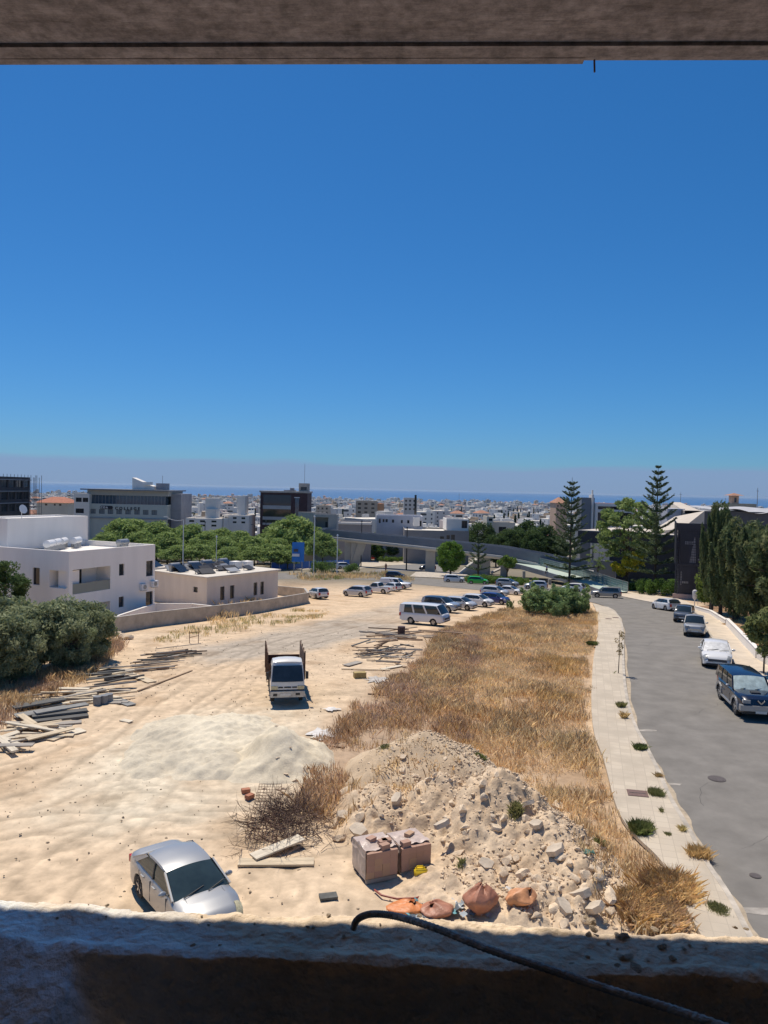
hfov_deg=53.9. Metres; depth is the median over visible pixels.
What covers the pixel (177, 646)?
plank
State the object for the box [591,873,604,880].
stone
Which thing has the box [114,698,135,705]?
plank
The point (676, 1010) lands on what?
cable
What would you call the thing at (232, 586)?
window
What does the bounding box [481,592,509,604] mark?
parked car
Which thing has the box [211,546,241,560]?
street tree
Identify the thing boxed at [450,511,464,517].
town house
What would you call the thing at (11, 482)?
window
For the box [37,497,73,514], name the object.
house
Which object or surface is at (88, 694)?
plank
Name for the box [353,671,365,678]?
carton
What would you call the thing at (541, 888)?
stone
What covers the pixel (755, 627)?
young tree
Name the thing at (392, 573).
parked car
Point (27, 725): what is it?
plank
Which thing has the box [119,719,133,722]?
plank
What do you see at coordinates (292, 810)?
brush pile
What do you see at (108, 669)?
plank
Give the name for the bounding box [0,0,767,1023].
unfinished building
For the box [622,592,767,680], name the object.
pavement
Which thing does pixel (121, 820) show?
pebbles
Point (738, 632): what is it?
retaining wall
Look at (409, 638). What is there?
plank
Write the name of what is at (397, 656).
plank
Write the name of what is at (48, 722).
plank
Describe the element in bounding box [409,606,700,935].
dry grass
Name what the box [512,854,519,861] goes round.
stone
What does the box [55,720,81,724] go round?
formwork panel
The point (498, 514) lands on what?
town house
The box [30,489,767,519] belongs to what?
distant houses
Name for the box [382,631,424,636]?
plank
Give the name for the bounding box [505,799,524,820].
weed
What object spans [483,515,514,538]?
house
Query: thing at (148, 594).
window
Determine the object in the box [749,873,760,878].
manhole cover
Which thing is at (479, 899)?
sack
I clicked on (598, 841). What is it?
weed
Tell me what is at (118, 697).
plank
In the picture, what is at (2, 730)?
plank
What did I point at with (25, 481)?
window
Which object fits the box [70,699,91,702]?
plank
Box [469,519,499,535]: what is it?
town house
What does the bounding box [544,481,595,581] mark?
star pine
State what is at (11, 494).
window
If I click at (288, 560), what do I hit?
street tree
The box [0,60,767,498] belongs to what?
sky
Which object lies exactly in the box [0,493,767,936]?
ground
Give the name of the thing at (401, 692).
dry weeds
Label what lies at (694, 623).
car
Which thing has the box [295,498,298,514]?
tall window
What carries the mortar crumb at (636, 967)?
on the unfinished building at (82, 964)
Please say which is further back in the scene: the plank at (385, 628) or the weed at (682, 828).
the plank at (385, 628)
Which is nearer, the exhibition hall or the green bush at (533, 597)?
the green bush at (533, 597)
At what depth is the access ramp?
131.67 m
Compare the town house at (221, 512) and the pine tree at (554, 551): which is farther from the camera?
the town house at (221, 512)
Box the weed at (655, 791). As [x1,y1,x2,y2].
[645,785,666,797]
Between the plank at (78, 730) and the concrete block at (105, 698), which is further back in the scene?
the concrete block at (105, 698)
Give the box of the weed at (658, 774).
[652,770,664,776]
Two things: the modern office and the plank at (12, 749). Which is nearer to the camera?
the plank at (12, 749)
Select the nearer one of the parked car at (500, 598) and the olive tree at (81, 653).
the olive tree at (81, 653)
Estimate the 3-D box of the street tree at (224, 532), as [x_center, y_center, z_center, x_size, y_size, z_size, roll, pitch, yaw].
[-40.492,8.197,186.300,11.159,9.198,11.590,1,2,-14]
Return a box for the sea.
[30,483,767,507]
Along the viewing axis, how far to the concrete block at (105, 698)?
37.74 m
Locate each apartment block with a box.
[186,498,227,531]
[222,496,255,535]
[316,505,330,513]
[356,501,383,516]
[403,495,416,514]
[550,497,566,538]
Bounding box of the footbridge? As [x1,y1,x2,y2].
[320,529,593,576]
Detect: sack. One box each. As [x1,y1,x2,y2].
[386,899,421,914]
[420,899,453,918]
[462,882,498,915]
[505,887,536,906]
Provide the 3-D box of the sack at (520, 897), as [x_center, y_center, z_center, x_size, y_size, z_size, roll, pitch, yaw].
[3.543,9.936,19.543,0.784,0.470,0.628,2,2,21]
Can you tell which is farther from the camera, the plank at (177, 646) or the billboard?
the billboard
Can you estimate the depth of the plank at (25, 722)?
33.85 m
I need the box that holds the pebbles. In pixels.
[0,629,467,919]
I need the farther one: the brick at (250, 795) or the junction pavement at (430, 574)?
the junction pavement at (430, 574)
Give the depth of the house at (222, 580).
85.23 m
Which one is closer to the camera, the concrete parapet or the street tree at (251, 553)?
the concrete parapet
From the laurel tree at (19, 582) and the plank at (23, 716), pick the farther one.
the laurel tree at (19, 582)
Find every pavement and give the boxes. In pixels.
[115,603,211,616]
[410,572,487,577]
[591,603,746,937]
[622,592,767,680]
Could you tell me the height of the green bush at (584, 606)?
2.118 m
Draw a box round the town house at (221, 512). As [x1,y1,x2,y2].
[220,509,229,516]
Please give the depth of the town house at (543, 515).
999.23 m
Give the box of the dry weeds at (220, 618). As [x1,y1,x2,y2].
[206,597,261,622]
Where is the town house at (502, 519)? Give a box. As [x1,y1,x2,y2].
[499,518,516,523]
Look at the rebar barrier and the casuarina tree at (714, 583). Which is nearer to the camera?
the rebar barrier
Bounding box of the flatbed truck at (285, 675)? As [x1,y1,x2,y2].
[265,640,308,700]
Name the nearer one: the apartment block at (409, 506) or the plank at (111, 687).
the plank at (111, 687)
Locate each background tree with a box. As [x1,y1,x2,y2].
[371,545,385,557]
[386,546,399,555]
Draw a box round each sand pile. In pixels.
[118,712,279,780]
[226,725,334,784]
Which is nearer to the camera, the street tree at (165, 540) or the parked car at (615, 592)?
the parked car at (615, 592)
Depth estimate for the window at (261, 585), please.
88.32 m
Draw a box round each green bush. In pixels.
[506,600,513,608]
[517,587,553,611]
[525,582,578,613]
[549,599,569,617]
[551,583,589,613]
[571,595,588,613]
[579,594,590,609]
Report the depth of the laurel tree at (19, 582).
60.37 m
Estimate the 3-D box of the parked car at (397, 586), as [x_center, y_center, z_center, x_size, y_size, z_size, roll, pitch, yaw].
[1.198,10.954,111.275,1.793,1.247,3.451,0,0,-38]
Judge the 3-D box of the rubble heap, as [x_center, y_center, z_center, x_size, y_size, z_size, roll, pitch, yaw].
[3.251,9.536,23.092,10.800,2.436,11.200,1,2,0]
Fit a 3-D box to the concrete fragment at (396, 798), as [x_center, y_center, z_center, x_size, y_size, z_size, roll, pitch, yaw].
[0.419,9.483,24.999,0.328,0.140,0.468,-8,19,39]
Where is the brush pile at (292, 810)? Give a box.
[224,776,350,858]
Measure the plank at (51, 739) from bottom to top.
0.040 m
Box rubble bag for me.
[122,634,133,638]
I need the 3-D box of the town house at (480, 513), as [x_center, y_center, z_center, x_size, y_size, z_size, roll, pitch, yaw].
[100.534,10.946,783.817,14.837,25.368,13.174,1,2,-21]
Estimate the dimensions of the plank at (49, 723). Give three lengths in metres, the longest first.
2.500 x 0.200 x 0.080 m
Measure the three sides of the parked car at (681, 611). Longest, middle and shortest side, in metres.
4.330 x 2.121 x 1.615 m
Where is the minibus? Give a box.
[399,602,449,625]
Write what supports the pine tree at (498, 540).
on the ground at (90, 833)
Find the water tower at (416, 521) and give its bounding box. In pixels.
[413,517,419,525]
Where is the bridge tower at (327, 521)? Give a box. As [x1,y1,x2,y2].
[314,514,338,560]
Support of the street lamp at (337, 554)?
on the ground at (90, 833)
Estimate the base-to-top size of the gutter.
2.648 m
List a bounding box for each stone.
[399,766,405,773]
[460,824,469,830]
[478,779,487,787]
[480,793,487,800]
[490,823,501,832]
[499,869,507,876]
[500,814,508,821]
[500,857,509,865]
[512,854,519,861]
[515,868,529,879]
[521,814,530,821]
[530,874,542,882]
[531,912,541,917]
[538,885,546,891]
[550,875,561,881]
[554,853,567,860]
[559,918,568,928]
[566,858,573,866]
[568,873,580,883]
[579,883,587,888]
[580,915,588,924]
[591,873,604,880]
[593,866,602,874]
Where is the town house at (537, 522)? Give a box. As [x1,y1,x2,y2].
[520,517,541,527]
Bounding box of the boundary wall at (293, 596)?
[114,586,308,632]
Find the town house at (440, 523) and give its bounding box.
[439,520,442,527]
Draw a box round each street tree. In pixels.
[90,531,121,541]
[97,518,141,538]
[125,518,146,535]
[126,530,154,542]
[139,520,173,560]
[141,542,162,557]
[150,531,187,563]
[157,544,190,562]
[171,525,194,537]
[175,523,203,560]
[181,542,215,562]
[185,531,221,559]
[209,527,233,537]
[210,536,241,553]
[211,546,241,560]
[226,530,250,542]
[237,535,265,550]
[237,546,271,565]
[255,533,269,540]
[255,543,291,567]
[262,522,305,549]
[264,513,322,550]
[268,537,291,551]
[273,550,299,568]
[304,530,341,569]
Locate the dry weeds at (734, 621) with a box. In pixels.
[714,608,757,644]
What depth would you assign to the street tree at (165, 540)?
168.20 m
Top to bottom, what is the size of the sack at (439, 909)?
0.399 m
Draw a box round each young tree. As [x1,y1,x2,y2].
[694,568,716,608]
[739,605,767,672]
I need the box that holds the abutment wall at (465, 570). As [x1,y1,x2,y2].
[459,557,499,573]
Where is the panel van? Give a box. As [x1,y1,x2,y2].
[379,577,411,589]
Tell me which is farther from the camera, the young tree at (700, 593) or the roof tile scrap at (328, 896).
the young tree at (700, 593)
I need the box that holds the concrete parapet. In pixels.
[594,560,615,577]
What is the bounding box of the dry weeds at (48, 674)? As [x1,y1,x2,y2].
[0,634,129,728]
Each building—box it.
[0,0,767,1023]
[0,474,41,515]
[74,476,191,539]
[259,476,312,533]
[338,520,371,561]
[374,512,422,560]
[402,517,468,564]
[672,520,707,599]
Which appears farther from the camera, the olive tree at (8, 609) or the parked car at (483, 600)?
the parked car at (483, 600)
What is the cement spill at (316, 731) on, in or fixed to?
on the ground at (90, 833)
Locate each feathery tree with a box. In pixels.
[586,543,611,571]
[595,497,664,580]
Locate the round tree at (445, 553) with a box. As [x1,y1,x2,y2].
[435,541,465,573]
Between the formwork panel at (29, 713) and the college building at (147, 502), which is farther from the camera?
the college building at (147, 502)
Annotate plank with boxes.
[0,726,21,731]
[0,735,18,752]
[0,743,34,746]
[1,730,19,736]
[4,727,28,731]
[5,721,58,730]
[9,738,25,742]
[15,720,71,730]
[16,724,58,726]
[17,713,36,723]
[18,720,61,726]
[18,733,73,737]
[20,720,39,725]
[22,732,60,733]
[23,736,63,742]
[25,726,74,740]
[39,699,82,707]
[40,691,75,692]
[41,690,87,693]
[42,733,63,740]
[48,727,66,728]
[50,697,92,698]
[58,687,89,689]
[61,688,106,696]
[65,727,86,734]
[67,686,115,694]
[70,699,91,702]
[71,692,96,696]
[72,672,111,675]
[74,687,102,693]
[84,668,147,670]
[86,674,123,680]
[86,681,136,687]
[88,666,122,668]
[89,695,134,700]
[91,671,132,676]
[94,674,144,684]
[97,669,124,672]
[99,690,136,694]
[104,676,137,680]
[107,701,121,703]
[109,689,130,690]
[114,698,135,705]
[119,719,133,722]
[125,666,174,670]
[127,672,156,682]
[130,661,177,662]
[132,661,170,664]
[132,663,168,666]
[137,657,173,659]
[137,670,192,690]
[140,650,184,655]
[141,659,178,660]
[145,652,185,653]
[151,655,193,656]
[155,643,200,648]
[173,650,206,652]
[237,857,313,866]
[249,834,304,860]
[341,668,389,669]
[343,661,362,665]
[359,630,384,634]
[360,638,396,638]
[360,653,387,655]
[368,627,408,629]
[380,655,413,658]
[380,665,401,668]
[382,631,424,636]
[383,634,413,635]
[395,636,422,639]
[395,648,422,650]
[418,629,462,633]
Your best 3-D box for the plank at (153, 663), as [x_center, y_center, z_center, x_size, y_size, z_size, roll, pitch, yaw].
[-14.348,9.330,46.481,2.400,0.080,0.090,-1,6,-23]
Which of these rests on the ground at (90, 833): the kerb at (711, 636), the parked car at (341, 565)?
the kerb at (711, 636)
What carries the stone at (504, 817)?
on the rubble heap
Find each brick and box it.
[241,787,250,793]
[244,793,254,799]
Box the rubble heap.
[332,765,636,934]
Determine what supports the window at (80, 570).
in the apartment house at (55, 556)
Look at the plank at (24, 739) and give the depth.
31.72 m
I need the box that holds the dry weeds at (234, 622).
[153,607,328,642]
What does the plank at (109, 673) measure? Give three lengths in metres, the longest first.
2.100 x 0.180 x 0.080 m
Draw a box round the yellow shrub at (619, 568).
[610,551,644,580]
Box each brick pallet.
[352,832,397,884]
[386,828,430,874]
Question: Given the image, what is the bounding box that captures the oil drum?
[398,626,404,633]
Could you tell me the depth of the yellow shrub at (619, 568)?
125.11 m
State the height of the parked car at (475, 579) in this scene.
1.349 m
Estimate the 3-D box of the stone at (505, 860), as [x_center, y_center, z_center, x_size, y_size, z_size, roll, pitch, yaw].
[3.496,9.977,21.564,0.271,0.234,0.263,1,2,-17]
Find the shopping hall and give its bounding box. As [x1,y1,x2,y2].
[651,502,767,528]
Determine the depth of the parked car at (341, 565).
167.53 m
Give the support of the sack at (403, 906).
on the ground at (90, 833)
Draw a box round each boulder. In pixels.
[332,834,346,841]
[340,786,352,794]
[355,812,364,821]
[452,850,464,855]
[459,804,466,812]
[516,881,528,887]
[549,902,557,914]
[551,800,563,808]
[579,870,591,880]
[603,885,616,904]
[605,906,616,915]
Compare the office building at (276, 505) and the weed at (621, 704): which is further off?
the office building at (276, 505)
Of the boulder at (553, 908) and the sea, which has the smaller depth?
the boulder at (553, 908)
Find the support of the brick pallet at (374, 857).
on the ground at (90, 833)
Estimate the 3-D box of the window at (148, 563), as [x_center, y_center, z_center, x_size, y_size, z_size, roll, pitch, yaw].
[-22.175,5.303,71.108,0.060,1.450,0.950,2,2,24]
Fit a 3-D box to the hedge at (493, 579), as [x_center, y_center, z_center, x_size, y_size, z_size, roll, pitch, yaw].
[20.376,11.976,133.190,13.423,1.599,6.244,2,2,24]
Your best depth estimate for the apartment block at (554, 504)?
330.42 m
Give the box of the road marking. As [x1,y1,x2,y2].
[743,907,767,914]
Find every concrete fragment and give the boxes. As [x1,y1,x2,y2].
[336,810,351,820]
[349,822,368,836]
[391,792,401,804]
[434,818,449,829]
[478,857,494,868]
[522,799,534,805]
[529,819,542,828]
[546,842,563,856]
[555,897,572,915]
[567,887,591,898]
[585,900,604,913]
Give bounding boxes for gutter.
[614,610,759,936]
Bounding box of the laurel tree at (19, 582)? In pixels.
[0,560,31,600]
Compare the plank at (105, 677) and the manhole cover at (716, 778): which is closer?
the manhole cover at (716, 778)
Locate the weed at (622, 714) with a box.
[619,710,630,718]
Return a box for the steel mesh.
[245,784,281,842]
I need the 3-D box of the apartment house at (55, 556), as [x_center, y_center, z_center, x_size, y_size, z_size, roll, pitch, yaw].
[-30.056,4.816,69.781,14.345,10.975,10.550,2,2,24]
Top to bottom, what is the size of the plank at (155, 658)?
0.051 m
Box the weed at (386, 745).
[378,743,389,749]
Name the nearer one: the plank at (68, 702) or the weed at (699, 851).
the weed at (699, 851)
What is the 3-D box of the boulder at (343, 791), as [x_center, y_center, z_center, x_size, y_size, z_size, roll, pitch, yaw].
[-1.332,9.994,26.876,0.526,0.441,0.400,1,2,-12]
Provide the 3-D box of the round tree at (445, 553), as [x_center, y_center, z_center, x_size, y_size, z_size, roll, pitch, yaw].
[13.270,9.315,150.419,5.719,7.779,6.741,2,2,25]
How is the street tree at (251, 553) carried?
on the ground at (90, 833)
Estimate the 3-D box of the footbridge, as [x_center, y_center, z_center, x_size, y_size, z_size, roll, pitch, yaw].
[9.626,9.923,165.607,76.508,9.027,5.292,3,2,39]
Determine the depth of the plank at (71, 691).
39.17 m
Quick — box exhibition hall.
[578,511,704,581]
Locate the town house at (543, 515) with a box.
[540,513,549,517]
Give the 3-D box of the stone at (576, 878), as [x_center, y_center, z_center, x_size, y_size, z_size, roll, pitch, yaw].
[5.129,9.863,20.333,0.266,0.236,0.445,0,2,-31]
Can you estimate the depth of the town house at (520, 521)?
327.17 m
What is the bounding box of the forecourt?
[281,559,419,570]
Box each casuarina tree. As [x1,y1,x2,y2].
[699,501,719,609]
[700,499,744,615]
[707,515,757,619]
[717,518,766,618]
[719,577,740,619]
[732,523,767,614]
[736,527,767,617]
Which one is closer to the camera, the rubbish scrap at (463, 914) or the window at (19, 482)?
the rubbish scrap at (463, 914)
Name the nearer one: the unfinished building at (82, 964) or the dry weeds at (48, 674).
the unfinished building at (82, 964)
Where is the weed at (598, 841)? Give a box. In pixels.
[591,835,606,846]
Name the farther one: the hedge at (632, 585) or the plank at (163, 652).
the hedge at (632, 585)
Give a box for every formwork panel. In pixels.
[13,698,63,709]
[14,705,67,717]
[32,708,87,718]
[33,702,88,714]
[33,712,88,722]
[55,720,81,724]
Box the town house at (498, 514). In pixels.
[494,513,508,518]
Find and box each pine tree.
[468,521,496,542]
[483,533,505,566]
[496,528,509,544]
[502,528,526,548]
[513,519,535,545]
[520,531,547,552]
[522,525,553,542]
[538,524,557,553]
[546,535,568,556]
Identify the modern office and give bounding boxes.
[575,490,632,559]
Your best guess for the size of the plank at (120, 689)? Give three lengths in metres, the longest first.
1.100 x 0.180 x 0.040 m
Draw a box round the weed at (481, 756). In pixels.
[475,750,487,760]
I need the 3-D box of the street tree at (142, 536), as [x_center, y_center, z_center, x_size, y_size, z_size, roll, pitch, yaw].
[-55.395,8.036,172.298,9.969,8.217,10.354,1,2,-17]
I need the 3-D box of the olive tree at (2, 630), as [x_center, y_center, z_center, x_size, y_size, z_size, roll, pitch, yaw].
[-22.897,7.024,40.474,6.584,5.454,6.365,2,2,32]
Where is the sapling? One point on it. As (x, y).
(619, 645)
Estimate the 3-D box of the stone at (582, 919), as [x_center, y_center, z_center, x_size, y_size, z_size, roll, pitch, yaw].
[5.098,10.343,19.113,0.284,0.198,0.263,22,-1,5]
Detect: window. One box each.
[1,480,6,487]
[1,492,6,499]
[1,504,6,511]
[9,480,14,487]
[9,492,14,499]
[9,504,13,511]
[16,492,21,498]
[16,503,21,510]
[17,480,21,487]
[24,480,27,487]
[34,568,39,584]
[76,508,83,512]
[77,569,81,582]
[99,509,104,513]
[119,564,122,575]
[119,596,122,606]
[146,561,151,575]
[146,591,151,605]
[220,586,223,599]
[230,585,233,598]
[254,582,256,594]
[260,582,262,593]
[263,495,290,504]
[263,509,290,516]
[263,520,279,522]
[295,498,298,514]
[404,604,439,614]
[462,521,466,527]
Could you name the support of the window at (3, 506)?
in the office building at (14, 493)
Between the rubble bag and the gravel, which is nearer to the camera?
the gravel
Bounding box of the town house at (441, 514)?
[431,507,452,526]
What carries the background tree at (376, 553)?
on the ground at (90, 833)
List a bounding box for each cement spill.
[305,727,339,739]
[324,707,339,710]
[365,676,387,682]
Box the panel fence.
[271,560,349,568]
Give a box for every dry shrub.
[599,879,673,934]
[620,857,709,908]
[620,887,700,934]
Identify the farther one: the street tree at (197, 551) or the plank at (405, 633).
the street tree at (197, 551)
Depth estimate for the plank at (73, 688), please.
39.87 m
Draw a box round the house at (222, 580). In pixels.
[154,558,280,605]
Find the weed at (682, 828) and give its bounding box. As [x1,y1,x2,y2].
[675,823,688,831]
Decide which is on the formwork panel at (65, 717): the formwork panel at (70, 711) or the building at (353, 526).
the formwork panel at (70, 711)
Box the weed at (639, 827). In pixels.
[624,816,657,836]
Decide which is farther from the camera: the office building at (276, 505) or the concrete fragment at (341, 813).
the office building at (276, 505)
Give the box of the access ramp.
[503,558,627,592]
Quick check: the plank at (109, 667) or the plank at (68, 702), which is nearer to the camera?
the plank at (68, 702)
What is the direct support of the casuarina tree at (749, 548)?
on the ground at (90, 833)
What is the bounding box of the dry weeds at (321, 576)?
[287,570,414,581]
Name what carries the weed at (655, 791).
on the pavement at (627, 765)
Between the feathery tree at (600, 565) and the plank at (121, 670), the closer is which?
the plank at (121, 670)
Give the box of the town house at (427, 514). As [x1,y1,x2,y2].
[417,508,434,524]
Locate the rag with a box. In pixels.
[583,849,594,853]
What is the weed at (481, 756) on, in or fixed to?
on the earth mound
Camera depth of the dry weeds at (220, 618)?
70.84 m
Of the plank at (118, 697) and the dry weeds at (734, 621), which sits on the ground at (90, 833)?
the dry weeds at (734, 621)
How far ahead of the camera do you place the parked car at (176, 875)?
19.17 m
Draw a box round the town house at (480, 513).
[472,510,489,520]
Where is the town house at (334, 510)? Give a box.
[331,505,337,513]
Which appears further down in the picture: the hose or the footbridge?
the hose
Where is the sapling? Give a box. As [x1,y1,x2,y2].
[614,631,624,672]
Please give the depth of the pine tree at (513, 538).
186.98 m
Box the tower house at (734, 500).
[715,493,755,507]
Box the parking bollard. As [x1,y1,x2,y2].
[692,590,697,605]
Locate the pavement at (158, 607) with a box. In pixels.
[115,603,211,616]
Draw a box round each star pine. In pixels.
[464,537,490,575]
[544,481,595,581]
[624,465,677,584]
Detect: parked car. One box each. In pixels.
[129,839,242,914]
[309,587,328,598]
[335,562,349,568]
[343,585,371,596]
[384,582,402,590]
[385,571,405,577]
[421,595,461,612]
[443,574,464,582]
[447,596,477,609]
[463,593,494,606]
[467,576,488,583]
[480,585,509,595]
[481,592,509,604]
[495,578,518,586]
[502,585,522,594]
[524,580,547,588]
[560,583,585,591]
[591,586,621,597]
[651,598,680,610]
[672,604,694,621]
[698,638,735,665]
[715,664,767,716]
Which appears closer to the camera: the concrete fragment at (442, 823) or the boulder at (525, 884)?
the boulder at (525, 884)
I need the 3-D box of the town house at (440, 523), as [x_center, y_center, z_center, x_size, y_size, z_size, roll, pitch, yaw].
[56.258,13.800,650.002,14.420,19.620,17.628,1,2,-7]
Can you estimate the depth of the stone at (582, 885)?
20.02 m
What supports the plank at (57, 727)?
on the ground at (90, 833)
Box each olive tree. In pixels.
[0,595,48,658]
[0,604,28,653]
[0,607,16,669]
[0,610,48,683]
[11,600,73,670]
[40,593,90,666]
[47,606,97,667]
[78,600,119,658]
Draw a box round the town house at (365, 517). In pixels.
[345,511,392,532]
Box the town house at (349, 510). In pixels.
[338,505,355,516]
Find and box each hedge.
[376,556,402,561]
[464,574,538,584]
[561,582,589,587]
[593,580,639,589]
[635,578,676,596]
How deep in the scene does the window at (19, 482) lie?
200.39 m
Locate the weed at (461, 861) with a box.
[455,857,466,869]
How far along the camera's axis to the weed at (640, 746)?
32.27 m
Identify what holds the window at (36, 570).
in the apartment house at (55, 556)
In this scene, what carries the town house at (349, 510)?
on the ground at (90, 833)
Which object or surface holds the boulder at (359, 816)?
on the rubble heap
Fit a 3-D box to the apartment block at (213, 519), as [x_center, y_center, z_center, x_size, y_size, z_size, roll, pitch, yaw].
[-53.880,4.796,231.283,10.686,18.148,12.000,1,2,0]
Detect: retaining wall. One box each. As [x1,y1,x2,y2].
[695,606,725,622]
[726,618,758,657]
[756,649,767,664]
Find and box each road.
[278,573,767,938]
[367,558,470,573]
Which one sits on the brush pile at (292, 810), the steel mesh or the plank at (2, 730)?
the steel mesh
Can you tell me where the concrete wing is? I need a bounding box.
[298,512,326,560]
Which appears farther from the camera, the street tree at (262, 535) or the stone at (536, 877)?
the street tree at (262, 535)
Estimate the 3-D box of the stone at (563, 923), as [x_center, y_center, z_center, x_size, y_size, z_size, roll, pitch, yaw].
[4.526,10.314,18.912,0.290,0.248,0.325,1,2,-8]
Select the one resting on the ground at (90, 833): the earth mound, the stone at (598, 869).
the earth mound
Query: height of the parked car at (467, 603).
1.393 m
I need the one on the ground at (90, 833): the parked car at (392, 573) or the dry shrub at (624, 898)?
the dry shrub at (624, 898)
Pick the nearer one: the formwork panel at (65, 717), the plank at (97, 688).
the formwork panel at (65, 717)
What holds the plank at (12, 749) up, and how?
on the plank
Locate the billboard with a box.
[292,542,303,572]
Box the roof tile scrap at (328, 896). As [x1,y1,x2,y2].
[319,891,337,900]
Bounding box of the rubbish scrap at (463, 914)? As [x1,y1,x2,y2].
[459,911,466,916]
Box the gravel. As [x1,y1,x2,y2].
[357,730,629,931]
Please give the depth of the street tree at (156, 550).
159.88 m
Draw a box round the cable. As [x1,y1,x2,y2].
[350,910,728,1023]
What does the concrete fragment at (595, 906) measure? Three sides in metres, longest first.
0.468 x 0.328 x 0.160 m
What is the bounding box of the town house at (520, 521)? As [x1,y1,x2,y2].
[515,519,538,530]
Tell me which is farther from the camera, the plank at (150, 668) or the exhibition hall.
the exhibition hall
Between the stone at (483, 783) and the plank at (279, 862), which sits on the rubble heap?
the stone at (483, 783)
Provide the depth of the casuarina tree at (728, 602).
77.99 m
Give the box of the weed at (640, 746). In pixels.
[631,741,651,750]
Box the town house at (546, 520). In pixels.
[539,515,549,525]
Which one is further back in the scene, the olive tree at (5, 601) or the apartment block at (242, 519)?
the apartment block at (242, 519)
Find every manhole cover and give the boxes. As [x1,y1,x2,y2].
[626,789,648,796]
[708,775,725,781]
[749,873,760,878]
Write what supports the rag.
on the rubble heap
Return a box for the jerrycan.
[414,865,427,875]
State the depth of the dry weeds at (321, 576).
139.04 m
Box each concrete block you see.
[93,695,101,705]
[101,694,108,703]
[105,693,112,701]
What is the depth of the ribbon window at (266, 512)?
240.07 m
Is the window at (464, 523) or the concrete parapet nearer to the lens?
the concrete parapet
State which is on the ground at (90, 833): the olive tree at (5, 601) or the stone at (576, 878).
the olive tree at (5, 601)
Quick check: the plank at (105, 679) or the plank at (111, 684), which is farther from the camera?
the plank at (105, 679)
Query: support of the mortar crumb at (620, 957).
on the unfinished building at (82, 964)
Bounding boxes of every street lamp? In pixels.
[164,516,183,564]
[313,515,315,570]
[336,534,338,572]
[406,527,407,569]
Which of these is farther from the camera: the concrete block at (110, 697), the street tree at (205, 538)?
the street tree at (205, 538)
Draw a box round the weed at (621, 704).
[615,701,627,707]
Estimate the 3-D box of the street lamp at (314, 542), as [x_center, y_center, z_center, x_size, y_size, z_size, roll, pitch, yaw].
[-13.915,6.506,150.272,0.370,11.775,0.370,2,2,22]
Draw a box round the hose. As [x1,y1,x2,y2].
[374,889,418,899]
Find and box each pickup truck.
[367,582,393,593]
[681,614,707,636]
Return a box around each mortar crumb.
[586,917,595,925]
[588,925,597,932]
[617,954,623,960]
[619,933,630,938]
[624,953,633,959]
[630,962,641,972]
[650,926,658,931]
[657,943,666,948]
[668,955,676,960]
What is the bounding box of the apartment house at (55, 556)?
[0,505,158,614]
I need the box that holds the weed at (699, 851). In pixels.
[683,839,718,861]
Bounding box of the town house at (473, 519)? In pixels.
[469,517,482,522]
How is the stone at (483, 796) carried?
on the rubble heap
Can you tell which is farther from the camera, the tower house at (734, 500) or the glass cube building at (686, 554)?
the tower house at (734, 500)
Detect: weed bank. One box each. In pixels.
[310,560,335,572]
[343,563,359,572]
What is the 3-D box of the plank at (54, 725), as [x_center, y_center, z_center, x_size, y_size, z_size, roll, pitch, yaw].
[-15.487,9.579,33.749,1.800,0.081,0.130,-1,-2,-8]
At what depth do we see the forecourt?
192.75 m
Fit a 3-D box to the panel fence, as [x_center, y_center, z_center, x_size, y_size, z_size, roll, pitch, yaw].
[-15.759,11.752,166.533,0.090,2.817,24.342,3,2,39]
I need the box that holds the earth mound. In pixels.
[344,731,495,787]
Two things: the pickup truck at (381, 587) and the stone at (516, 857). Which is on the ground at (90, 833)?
the pickup truck at (381, 587)
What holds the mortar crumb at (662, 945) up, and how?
on the unfinished building at (82, 964)
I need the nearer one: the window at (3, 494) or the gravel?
the gravel
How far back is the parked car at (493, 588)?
104.96 m
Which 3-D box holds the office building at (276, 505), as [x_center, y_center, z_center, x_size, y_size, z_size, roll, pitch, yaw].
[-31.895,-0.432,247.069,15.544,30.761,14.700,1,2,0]
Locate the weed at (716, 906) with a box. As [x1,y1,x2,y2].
[704,899,729,916]
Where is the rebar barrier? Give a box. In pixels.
[189,631,198,642]
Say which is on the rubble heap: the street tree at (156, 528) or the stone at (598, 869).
the stone at (598, 869)
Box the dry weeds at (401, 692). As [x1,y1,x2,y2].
[279,621,488,827]
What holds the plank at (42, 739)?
on the ground at (90, 833)
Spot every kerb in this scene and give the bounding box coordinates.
[608,607,752,936]
[620,596,737,663]
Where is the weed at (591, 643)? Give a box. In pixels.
[585,640,599,645]

